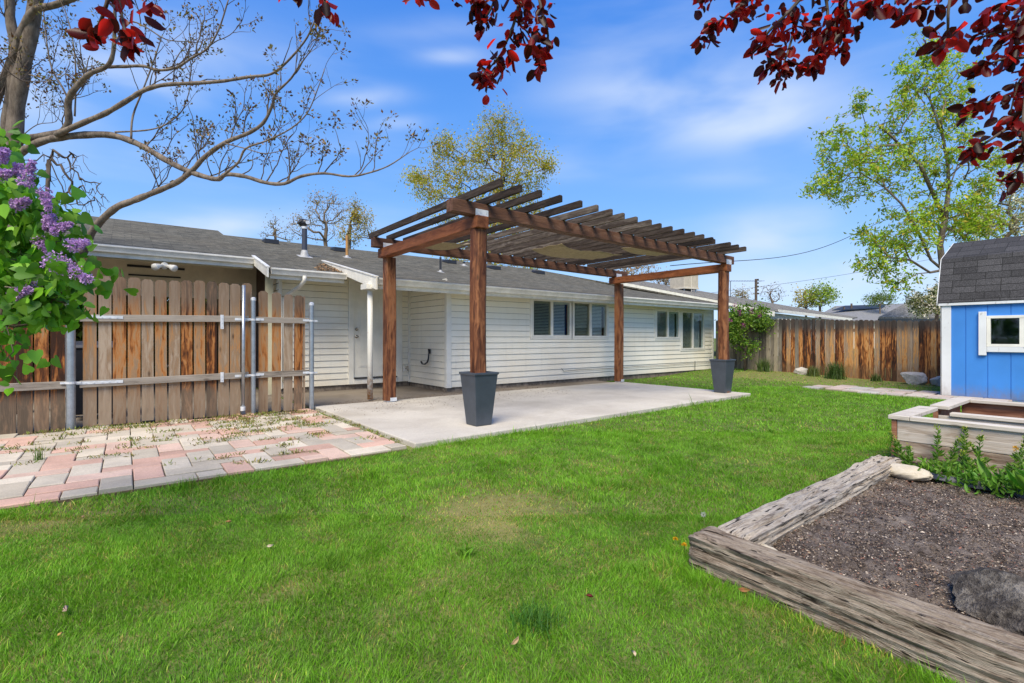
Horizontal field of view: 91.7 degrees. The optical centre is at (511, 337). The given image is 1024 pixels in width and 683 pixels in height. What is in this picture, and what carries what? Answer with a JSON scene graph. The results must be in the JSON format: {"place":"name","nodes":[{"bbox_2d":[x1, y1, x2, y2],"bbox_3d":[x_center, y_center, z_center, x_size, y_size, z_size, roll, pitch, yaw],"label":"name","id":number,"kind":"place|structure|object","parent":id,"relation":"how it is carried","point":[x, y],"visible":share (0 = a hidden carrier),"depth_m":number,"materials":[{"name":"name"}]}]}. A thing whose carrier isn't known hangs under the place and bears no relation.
{"place":"outdoors","nodes":[
{"label":"outdoors","id":0,"kind":"place"},
{"bbox_2d":[65,341,112,414],"bbox_3d":[-5.867,0.591,7.007,0.619,1.079,0.653,0,0,-38],"label":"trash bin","id":1,"kind":"object","parent":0,"point":[79,376],"visible":0.06,"depth_m":6.71,"materials":[{"name":"black plastic"}]},
{"bbox_2d":[16,374,302,432],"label":"driveway","id":2,"kind":"structure","parent":0,"point":[79,420],"depth_m":8.15,"materials":[{"name":"concrete"}]},
{"bbox_2d":[0,408,407,509],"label":"paver path","id":3,"kind":"structure","parent":0,"point":[52,474],"depth_m":4.74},
{"bbox_2d":[30,441,46,460],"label":"paver weed","id":4,"kind":"object","parent":3,"relation":"on","point":[38,456],"visible":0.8,"depth_m":4.50,"materials":[{"name":"green plant"}]},
{"bbox_2d":[0,409,399,466],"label":"weeds between pavers","id":5,"kind":"object","parent":3,"relation":"on","point":[246,419],"visible":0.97,"depth_m":5.89,"materials":[{"name":"green plant"}]},
{"bbox_2d":[256,291,308,412],"bbox_3d":[-3.478,0.215,7.537,0.770,1.810,0.073,0,0,-38],"label":"picket fence","id":6,"kind":"object","parent":3,"relation":"on","point":[288,373],"visible":0.96,"depth_m":7.52,"materials":[{"name":"brown wood"}]},
{"bbox_2d":[44,216,732,398],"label":"house","id":7,"kind":"structure","parent":0,"point":[544,327],"depth_m":11.08,"materials":[{"name":"beige plastic"}]},
{"bbox_2d":[151,262,177,271],"bbox_3d":[-6.125,-1.247,8.763,0.387,0.166,0.205,0,0,-38],"label":"flood light","id":8,"kind":"object","parent":7,"relation":"attached to","point":[163,265],"visible":1,"depth_m":8.76,"materials":[{"name":"white paint"}]},
{"bbox_2d":[314,263,341,271],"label":"leaf litter","id":9,"kind":"object","parent":7,"relation":"on","point":[327,267],"visible":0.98,"depth_m":9.88,"materials":[{"name":"beige plant"}]},
{"bbox_2d":[354,283,396,378],"bbox_3d":[-3.007,-0.146,10.944,0.980,2.068,0.125,0,0,-38],"label":"door","id":10,"kind":"structure","parent":7,"relation":"in","point":[360,296],"depth_m":10.81,"materials":[{"name":"white paint"}]},
{"bbox_2d":[420,349,429,364],"bbox_3d":[-1.870,0.415,10.708,0.292,0.341,0.081,0,0,39],"label":"wall hook","id":11,"kind":"object","parent":7,"relation":"attached to","point":[422,363],"depth_m":10.62,"materials":[{"name":"black metal"}]},
{"bbox_2d":[512,299,571,338],"bbox_3d":[0.760,-0.455,12.129,1.380,1.090,0.672,0,0,-38],"label":"window","id":12,"kind":"structure","parent":7,"relation":"in","point":[542,315],"depth_m":11.90,"materials":[{"name":"white paint"}]},
{"bbox_2d":[554,301,608,339],"bbox_3d":[1.813,-0.450,12.949,1.390,1.100,0.672,0,0,-38],"label":"window","id":13,"kind":"structure","parent":7,"relation":"in","point":[582,319],"depth_m":12.84,"materials":[{"name":"white paint"}]},
{"bbox_2d":[636,308,680,341],"bbox_3d":[4.425,-0.390,14.982,1.290,1.040,0.672,0,0,-38],"label":"window","id":14,"kind":"structure","parent":7,"relation":"in","point":[660,313],"depth_m":14.76,"materials":[{"name":"white paint"}]},
{"bbox_2d":[663,309,704,350],"bbox_3d":[5.463,-0.220,15.790,1.360,1.380,0.672,0,0,-38],"label":"window","id":15,"kind":"structure","parent":7,"relation":"in","point":[684,341],"depth_m":15.57,"materials":[{"name":"white paint"}]},
{"bbox_2d":[670,215,902,265],"bbox_3d":[15.118,-4.850,22.600,27.395,5.679,0.023,0,0,-39],"label":"overhead cable","id":16,"kind":"object","parent":7,"relation":"attached to","point":[770,258],"visible":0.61,"depth_m":17.91,"materials":[{"name":"black rubber"}]},
{"bbox_2d":[0,338,1023,682],"bbox_3d":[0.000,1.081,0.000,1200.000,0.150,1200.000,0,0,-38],"label":"lawn ground","id":17,"kind":"structure","parent":0,"point":[562,508],"depth_m":2.41,"materials":[{"name":"green plant"}]},
{"bbox_2d":[0,304,65,434],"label":"picket fence","id":18,"kind":"object","parent":17,"relation":"on","point":[41,385],"visible":0.38,"depth_m":5.88,"materials":[{"name":"brown wood"}]},
{"bbox_2d":[24,149,106,375],"bbox_3d":[-13.579,-2.261,14.985,2.678,6.821,0.935,0,0,0],"label":"weeping tree","id":19,"kind":"object","parent":17,"relation":"on","point":[48,164],"visible":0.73,"depth_m":15.00,"materials":[{"name":"brown plant"}]},
{"bbox_2d":[0,120,138,395],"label":"lilac bush","id":20,"kind":"object","parent":17,"relation":"on","point":[43,281],"visible":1,"depth_m":2.22,"materials":[{"name":"green plant"}]},
{"bbox_2d":[60,325,80,429],"bbox_3d":[-5.361,0.380,6.032,0.183,1.740,0.107,0,0,-59],"label":"fence post","id":21,"kind":"object","parent":17,"relation":"on","point":[71,382],"visible":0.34,"depth_m":6.01,"materials":[{"name":"metal"}]},
{"bbox_2d":[76,276,251,426],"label":"wooden gate","id":22,"kind":"structure","parent":21,"relation":"attached to","point":[119,318],"depth_m":6.65,"materials":[{"name":"brown wood"}]},
{"bbox_2d":[33,295,206,376],"bbox_3d":[-13.357,-1.055,15.538,12.565,4.784,3.420,0,0,-38],"label":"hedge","id":23,"kind":"object","parent":17,"relation":"on","point":[79,333],"visible":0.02,"depth_m":16.13,"materials":[{"name":"green plant"}]},
{"bbox_2d":[0,0,437,413],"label":"spring tree","id":24,"kind":"object","parent":17,"relation":"on","point":[17,68],"visible":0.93,"depth_m":6.67,"materials":[{"name":"grey plant"}]},
{"bbox_2d":[247,297,259,413],"bbox_3d":[-3.782,0.330,7.264,0.166,1.840,0.076,0,0,-38],"label":"fence post","id":25,"kind":"object","parent":17,"relation":"on","point":[253,374],"visible":0.94,"depth_m":7.24,"materials":[{"name":"metal"}]},
{"bbox_2d":[260,208,293,241],"bbox_3d":[-12.656,-2.969,26.880,2.131,8.238,1.181,0,0,-2],"label":"slender tree","id":26,"kind":"object","parent":17,"relation":"on","point":[274,234],"visible":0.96,"depth_m":26.92,"materials":[{"name":"brown plant"}]},
{"bbox_2d":[306,302,317,409],"bbox_3d":[-3.133,0.350,7.769,0.172,1.800,0.083,0,0,-38],"label":"fence post","id":27,"kind":"object","parent":17,"relation":"on","point":[311,321],"visible":0.89,"depth_m":7.74,"materials":[{"name":"metal"}]},
{"bbox_2d":[281,184,353,245],"bbox_3d":[-10.491,-3.571,27.188,3.588,9.441,3.048,0,0,-38],"label":"spreading tree","id":28,"kind":"object","parent":17,"relation":"on","point":[325,230],"visible":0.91,"depth_m":26.95,"materials":[{"name":"brown plant"}]},
{"bbox_2d":[329,187,376,248],"bbox_3d":[-8.503,-3.419,26.971,2.308,9.140,2.286,0,0,40],"label":"yellowing tree","id":29,"kind":"object","parent":17,"relation":"on","point":[355,218],"visible":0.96,"depth_m":26.90,"materials":[{"name":"yellow plant"}]},
{"bbox_2d":[281,381,608,407],"bbox_3d":[-0.986,1.165,11.018,7.220,0.100,2.600,0,0,-38],"label":"old concrete strip","id":30,"kind":"object","parent":17,"relation":"on","point":[322,398],"visible":0.35,"depth_m":9.90,"materials":[{"name":"grey concrete"}]},
{"bbox_2d":[165,386,582,425],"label":"leaf litter","id":31,"kind":"object","parent":30,"relation":"on","point":[346,410],"visible":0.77,"depth_m":7.58,"materials":[{"name":"brown plant"}]},
{"bbox_2d":[452,537,489,559],"bbox_3d":[-0.216,1.107,2.627,0.214,0.088,0.135,0,0,-2],"label":"lawn weed","id":32,"kind":"object","parent":17,"relation":"on","point":[466,550],"visible":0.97,"depth_m":2.62,"materials":[{"name":"green plant"}]},
{"bbox_2d":[394,95,562,269],"bbox_3d":[-2.018,-6.465,30.219,9.566,15.230,7.728,0,0,-38],"label":"birch","id":33,"kind":"object","parent":17,"relation":"on","point":[504,174],"visible":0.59,"depth_m":29.59,"materials":[{"name":"green plant"}]},
{"bbox_2d":[511,636,518,644],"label":"fallen leaf","id":34,"kind":"object","parent":17,"relation":"on","point":[515,641],"visible":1,"depth_m":1.81,"materials":[{"name":"beige plant"}]},
{"bbox_2d":[504,595,571,646],"bbox_3d":[0.097,1.117,1.994,0.300,0.071,0.312,0,0,8],"label":"grass tuft","id":35,"kind":"object","parent":17,"relation":"on","point":[528,616],"visible":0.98,"depth_m":1.99,"materials":[{"name":"green plant"}]},
{"bbox_2d":[65,0,1023,201],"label":"purple leaf plum","id":36,"kind":"object","parent":17,"relation":"on","point":[835,31],"visible":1,"depth_m":1.61,"materials":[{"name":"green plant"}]},
{"bbox_2d":[608,264,666,282],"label":"distant tree","id":37,"kind":"object","parent":17,"relation":"on","point":[637,268],"visible":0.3,"depth_m":33.51,"materials":[{"name":"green plant"}]},
{"bbox_2d":[651,269,670,284],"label":"distant tree","id":38,"kind":"object","parent":17,"relation":"on","point":[666,281],"visible":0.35,"depth_m":33.91,"materials":[{"name":"brown plant"}]},
{"bbox_2d":[623,281,856,354],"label":"neighbour house","id":39,"kind":"structure","parent":17,"relation":"on","point":[713,297],"depth_m":27.73,"materials":[{"name":"beige concrete"}]},
{"bbox_2d":[670,275,698,291],"bbox_3d":[9.344,-2.825,27.000,1.100,1.380,1.100,0,0,-27],"label":"roof cooler","id":40,"kind":"object","parent":39,"relation":"on","point":[688,283],"visible":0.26,"depth_m":26.60,"materials":[{"name":"metal"}]},
{"bbox_2d":[731,284,754,298],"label":"distant tree","id":41,"kind":"object","parent":17,"relation":"on","point":[741,293],"visible":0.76,"depth_m":39.87,"materials":[{"name":"brown plant"}]},
{"bbox_2d":[739,587,749,591],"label":"fallen leaf","id":42,"kind":"object","parent":17,"relation":"on","point":[743,590],"visible":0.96,"depth_m":2.20,"materials":[{"name":"orange plant"}]},
{"bbox_2d":[712,297,777,370],"bbox_3d":[7.139,-0.112,15.236,2.006,2.325,1.520,0,0,-16],"label":"shrub","id":43,"kind":"object","parent":17,"relation":"on","point":[740,322],"visible":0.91,"depth_m":14.96,"materials":[{"name":"green plant"}]},
{"bbox_2d":[755,279,758,299],"bbox_3d":[19.690,-1.784,40.014,0.330,5.868,0.222,0,0,-15],"label":"utility pole","id":44,"kind":"object","parent":17,"relation":"on","point":[756,289],"visible":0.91,"depth_m":39.93,"materials":[{"name":"brown wood"}]},
{"bbox_2d":[752,358,774,371],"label":"grass clump","id":45,"kind":"object","parent":17,"relation":"on","point":[763,367],"visible":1,"depth_m":14.88,"materials":[{"name":"green plant"}]},
{"bbox_2d":[757,282,791,302],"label":"distant tree","id":46,"kind":"object","parent":17,"relation":"on","point":[770,298],"visible":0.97,"depth_m":38.03,"materials":[{"name":"brown plant"}]},
{"bbox_2d":[793,367,807,374],"bbox_3d":[8.300,0.971,14.273,0.244,0.251,0.396,0,0,-38],"label":"rock","id":47,"kind":"object","parent":17,"relation":"on","point":[802,371],"visible":0.89,"depth_m":14.19,"materials":[{"name":"stone"}]},
{"bbox_2d":[789,279,823,316],"bbox_3d":[21.864,-1.547,36.763,2.471,5.395,2.733,0,0,26],"label":"distant tree","id":48,"kind":"object","parent":17,"relation":"on","point":[801,299],"visible":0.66,"depth_m":36.84,"materials":[{"name":"green plant"}]},
{"bbox_2d":[718,455,901,546],"bbox_3d":[2.087,1.071,3.261,2.560,0.229,0.212,0,0,-39],"label":"landscape timber","id":49,"kind":"object","parent":17,"relation":"on","point":[770,524],"visible":0.65,"depth_m":2.93,"materials":[{"name":"grey wood"}]},
{"bbox_2d":[805,364,825,376],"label":"grass clump","id":50,"kind":"object","parent":17,"relation":"on","point":[814,372],"visible":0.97,"depth_m":13.74,"materials":[{"name":"green plant"}]},
{"bbox_2d":[800,279,842,317],"bbox_3d":[22.248,-1.576,36.087,2.965,5.451,2.868,0,0,-38],"label":"distant tree","id":51,"kind":"object","parent":17,"relation":"on","point":[825,293],"visible":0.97,"depth_m":35.65,"materials":[{"name":"green plant"}]},
{"bbox_2d":[716,319,939,383],"bbox_3d":[10.099,0.299,12.520,0.080,1.770,10.559,0,0,-38],"label":"picket fence","id":52,"kind":"object","parent":17,"relation":"on","point":[892,350],"visible":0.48,"depth_m":13.53,"materials":[{"name":"brown wood"}]},
{"bbox_2d":[820,361,852,379],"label":"grass clump","id":53,"kind":"object","parent":17,"relation":"on","point":[835,372],"visible":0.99,"depth_m":13.13,"materials":[{"name":"green plant"}]},
{"bbox_2d":[688,526,1023,682],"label":"landscape timber","id":54,"kind":"object","parent":17,"relation":"on","point":[958,646],"visible":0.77,"depth_m":1.86,"materials":[{"name":"grey wood"}]},
{"bbox_2d":[814,303,903,320],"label":"neighbour house","id":55,"kind":"structure","parent":17,"relation":"on","point":[863,312],"depth_m":48.83,"materials":[{"name":"grey"}]},
{"bbox_2d":[713,258,934,292],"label":"overhead cable","id":56,"kind":"object","parent":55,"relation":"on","point":[812,279],"visible":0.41,"depth_m":42.30,"materials":[{"name":"black rubber"}]},
{"bbox_2d":[869,373,882,381],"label":"grass clump","id":57,"kind":"object","parent":17,"relation":"on","point":[875,378],"visible":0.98,"depth_m":12.75,"materials":[{"name":"green plant"}]},
{"bbox_2d":[857,285,900,313],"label":"distant tree","id":58,"kind":"object","parent":17,"relation":"on","point":[881,299],"visible":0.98,"depth_m":47.64,"materials":[{"name":"green plant"}]},
{"bbox_2d":[886,430,904,456],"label":"bed weed","id":59,"kind":"object","parent":17,"relation":"on","point":[894,445],"visible":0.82,"depth_m":4.16,"materials":[{"name":"green plant"}]},
{"bbox_2d":[772,476,1023,628],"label":"garden bed soil","id":60,"kind":"structure","parent":17,"relation":"on","point":[894,576],"depth_m":2.60,"materials":[{"name":"brown soil"}]},
{"bbox_2d":[893,435,916,464],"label":"bed weed","id":61,"kind":"object","parent":60,"relation":"on","point":[895,441],"visible":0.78,"depth_m":4.07,"materials":[{"name":"green plant"}]},
{"bbox_2d":[901,442,918,465],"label":"bed weed","id":62,"kind":"object","parent":60,"relation":"on","point":[908,452],"visible":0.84,"depth_m":3.95,"materials":[{"name":"green plant"}]},
{"bbox_2d":[890,463,932,480],"bbox_3d":[2.975,1.020,3.764,0.199,0.114,0.333,0,0,-38],"label":"cobble","id":63,"kind":"object","parent":60,"relation":"on","point":[906,472],"visible":0.74,"depth_m":3.69,"materials":[{"name":"beige stone"}]},
{"bbox_2d":[930,423,944,461],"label":"bed weed","id":64,"kind":"object","parent":60,"relation":"on","point":[937,453],"visible":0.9,"depth_m":3.95,"materials":[{"name":"green plant"}]},
{"bbox_2d":[909,455,980,484],"bbox_3d":[3.251,0.991,3.729,0.326,0.195,0.524,0,0,-12],"label":"ground weed","id":65,"kind":"object","parent":60,"relation":"on","point":[923,463],"visible":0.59,"depth_m":3.74,"materials":[{"name":"green plant"}]},
{"bbox_2d":[938,436,965,466],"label":"bed weed","id":66,"kind":"object","parent":60,"relation":"on","point":[955,452],"visible":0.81,"depth_m":3.80,"materials":[{"name":"green plant"}]},
{"bbox_2d":[951,455,972,474],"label":"bed weed","id":67,"kind":"object","parent":60,"relation":"on","point":[961,463],"visible":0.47,"depth_m":3.69,"materials":[{"name":"green plant"}]},
{"bbox_2d":[917,462,1007,497],"bbox_3d":[3.249,0.979,3.495,0.326,0.233,0.549,0,0,-24],"label":"ground weed","id":68,"kind":"object","parent":60,"relation":"on","point":[949,472],"visible":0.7,"depth_m":3.53,"materials":[{"name":"green plant"}]},
{"bbox_2d":[958,426,970,463],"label":"bed weed","id":69,"kind":"object","parent":60,"relation":"on","point":[964,446],"visible":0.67,"depth_m":3.85,"materials":[{"name":"green plant"}]},
{"bbox_2d":[957,449,978,476],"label":"bed weed","id":70,"kind":"object","parent":60,"relation":"on","point":[965,458],"visible":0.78,"depth_m":3.63,"materials":[{"name":"green plant"}]},
{"bbox_2d":[965,430,986,469],"bbox_3d":[3.440,0.863,3.671,0.103,0.375,0.144,0,0,4],"label":"bed weed","id":71,"kind":"object","parent":60,"relation":"on","point":[978,453],"visible":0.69,"depth_m":3.66,"materials":[{"name":"green plant"}]},
{"bbox_2d":[930,472,1023,498],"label":"weed liner","id":72,"kind":"object","parent":60,"relation":"on","point":[954,480],"visible":0.42,"depth_m":3.48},
{"bbox_2d":[931,464,1023,497],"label":"ground weed","id":73,"kind":"object","parent":60,"relation":"on","point":[994,480],"visible":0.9,"depth_m":3.36,"materials":[{"name":"green plant"}]},
{"bbox_2d":[965,440,996,470],"bbox_3d":[3.539,0.913,3.707,0.237,0.276,0.115,0,0,17],"label":"bed weed","id":74,"kind":"object","parent":60,"relation":"on","point":[970,444],"visible":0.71,"depth_m":3.71,"materials":[{"name":"green plant"}]},
{"bbox_2d":[948,567,1023,635],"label":"boulder","id":75,"kind":"object","parent":60,"relation":"on","point":[992,596],"visible":0.81,"depth_m":1.89,"materials":[{"name":"grey stone"}]},
{"bbox_2d":[977,445,1023,492],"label":"dandelion clump","id":76,"kind":"object","parent":60,"relation":"on","point":[1018,479],"visible":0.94,"depth_m":3.34,"materials":[{"name":"green plant"}]},
{"bbox_2d":[1000,440,1023,474],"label":"bed weed","id":77,"kind":"object","parent":60,"relation":"on","point":[1008,467],"visible":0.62,"depth_m":3.56,"materials":[{"name":"green plant"}]},
{"bbox_2d":[1011,435,1023,472],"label":"bed weed","id":78,"kind":"object","parent":60,"relation":"on","point":[1020,466],"visible":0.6,"depth_m":3.48,"materials":[{"name":"green plant"}]},
{"bbox_2d":[878,295,939,358],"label":"neighbour shed","id":79,"kind":"structure","parent":17,"relation":"on","point":[901,313],"depth_m":23.04,"materials":[{"name":"beige concrete"}]},
{"bbox_2d":[798,24,1019,297],"bbox_3d":[14.605,-5.131,18.559,7.867,12.568,3.799,0,0,-4],"label":"green tree","id":80,"kind":"object","parent":17,"relation":"on","point":[971,222],"visible":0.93,"depth_m":18.27,"materials":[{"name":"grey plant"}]},
{"bbox_2d":[900,372,926,384],"bbox_3d":[9.819,1.033,12.131,0.392,0.383,0.512,0,0,-38],"label":"rock","id":81,"kind":"object","parent":17,"relation":"on","point":[916,378],"visible":0.91,"depth_m":12.00,"materials":[{"name":"stone"}]},
{"bbox_2d":[902,277,939,320],"bbox_3d":[14.673,-0.492,17.468,1.785,3.285,1.460,0,0,-38],"label":"crabapple","id":82,"kind":"object","parent":17,"relation":"on","point":[917,303],"visible":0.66,"depth_m":17.40,"materials":[{"name":"white plant"}]},
{"bbox_2d":[930,376,939,385],"bbox_3d":[10.108,1.055,11.808,0.272,0.286,0.320,0,0,-38],"label":"rock","id":83,"kind":"object","parent":17,"relation":"on","point":[935,381],"visible":0.63,"depth_m":11.76,"materials":[{"name":"stone"}]},
{"bbox_2d":[891,455,1007,481],"bbox_3d":[3.980,1.050,3.061,0.177,0.137,2.742,0,0,-36],"label":"landscape timber","id":84,"kind":"object","parent":17,"relation":"on","point":[913,462],"visible":0.06,"depth_m":3.96,"materials":[{"name":"grey"}]},
{"bbox_2d":[888,406,1023,470],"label":"raised bed","id":85,"kind":"object","parent":17,"relation":"on","point":[913,428],"visible":0.66,"depth_m":3.95,"materials":[{"name":"grey wood"}]},
{"bbox_2d":[930,397,1023,426],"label":"raised bed","id":86,"kind":"object","parent":17,"relation":"on","point":[995,412],"visible":0.5,"depth_m":5.05,"materials":[{"name":"grey wood"}]},
{"bbox_2d":[937,235,1023,401],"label":"garden shed","id":87,"kind":"structure","parent":17,"relation":"on","point":[980,298],"depth_m":9.34,"materials":[{"name":"blue paint"}]},
{"bbox_2d":[987,315,1023,346],"bbox_3d":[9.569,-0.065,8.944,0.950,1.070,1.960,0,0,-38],"label":"window","id":88,"kind":"structure","parent":87,"relation":"in","point":[1004,330],"depth_m":9.29,"materials":[{"name":"white paint"}]},
{"bbox_2d":[954,137,1023,242],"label":"blossoming tree","id":89,"kind":"object","parent":17,"relation":"on","point":[1014,228],"visible":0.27,"depth_m":23.74,"materials":[{"name":"green plant"}]},
{"bbox_2d":[0,0,1023,337],"label":"sky","id":90,"kind":"structure","parent":0,"point":[645,126],"materials":[{"name":"blue"}]},
{"bbox_2d":[314,382,750,447],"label":"patio","id":91,"kind":"structure","parent":0,"point":[413,422],"depth_m":7.63,"materials":[{"name":"concrete"}]},
{"bbox_2d":[459,371,498,426],"bbox_3d":[-0.415,0.759,6.223,0.364,0.658,0.364,0,0,-38],"label":"planter","id":92,"kind":"object","parent":91,"relation":"on","point":[478,390],"visible":0.9,"depth_m":6.12,"materials":[{"name":"grey plastic"}]},
{"bbox_2d":[369,178,745,401],"bbox_3d":[1.193,-0.333,8.870,6.660,2.843,3.761,0,0,-38],"label":"pergola","id":93,"kind":"object","parent":91,"relation":"on","point":[558,242],"visible":0.98,"depth_m":8.31,"materials":[{"name":"wood"}]},
{"bbox_2d":[709,359,735,392],"bbox_3d":[4.174,0.759,9.852,0.364,0.658,0.364,0,0,-38],"label":"planter","id":94,"kind":"object","parent":91,"relation":"on","point":[722,371],"visible":0.94,"depth_m":9.75,"materials":[{"name":"grey plastic"}]},
{"bbox_2d":[802,385,1011,401],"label":"stepping stone path","id":95,"kind":"structure","parent":0,"point":[912,393],"depth_m":10.16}
]}

